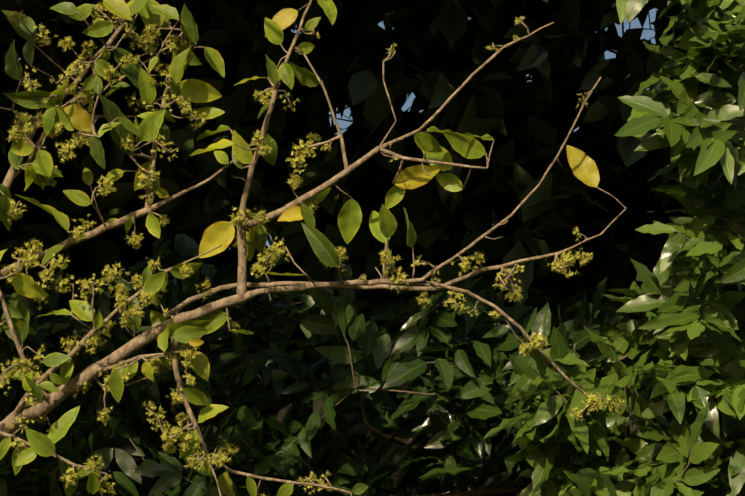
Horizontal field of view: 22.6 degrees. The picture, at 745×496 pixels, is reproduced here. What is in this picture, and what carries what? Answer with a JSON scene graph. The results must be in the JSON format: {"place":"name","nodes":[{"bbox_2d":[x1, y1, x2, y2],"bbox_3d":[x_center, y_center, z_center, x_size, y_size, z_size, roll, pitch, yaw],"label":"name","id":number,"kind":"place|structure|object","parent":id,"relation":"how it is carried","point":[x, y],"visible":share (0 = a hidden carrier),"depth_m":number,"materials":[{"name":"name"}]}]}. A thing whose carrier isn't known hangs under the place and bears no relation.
{"place":"outdoors","nodes":[
{"label":"outdoors","id":0,"kind":"place"},
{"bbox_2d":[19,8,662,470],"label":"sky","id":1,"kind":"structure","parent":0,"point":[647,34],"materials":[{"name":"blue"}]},
{"label":"ground","id":2,"kind":"structure","parent":0,"visible":0},
{"bbox_2d":[0,0,320,495],"bbox_3d":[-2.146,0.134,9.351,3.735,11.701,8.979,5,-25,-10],"label":"tree","id":3,"kind":"object","parent":2,"relation":"on","point":[232,32],"visible":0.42,"depth_m":9.20,"materials":[{"name":"green plant"}]},
{"bbox_2d":[0,0,743,495],"bbox_3d":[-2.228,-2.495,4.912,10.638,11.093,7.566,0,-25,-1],"label":"flowering tree","id":4,"kind":"object","parent":2,"relation":"on","point":[186,330],"visible":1,"depth_m":4.74,"materials":[{"name":"green plant"}]},
{"bbox_2d":[0,0,744,495],"bbox_3d":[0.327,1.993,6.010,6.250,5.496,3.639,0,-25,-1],"label":"bush","id":5,"kind":"object","parent":2,"relation":"on","point":[686,370],"visible":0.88,"depth_m":5.98,"materials":[{"name":"green plant"}]},
{"bbox_2d":[222,0,671,493],"bbox_3d":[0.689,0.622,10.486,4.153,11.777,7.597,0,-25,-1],"label":"tree","id":6,"kind":"object","parent":2,"relation":"on","point":[442,54],"visible":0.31,"depth_m":9.41,"materials":[{"name":"green plant"}]},
{"bbox_2d":[579,0,744,345],"bbox_3d":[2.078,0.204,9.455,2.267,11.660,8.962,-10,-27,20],"label":"tree","id":7,"kind":"object","parent":2,"relation":"on","point":[637,60],"visible":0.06,"depth_m":9.32,"materials":[{"name":"green plant"}]}
]}

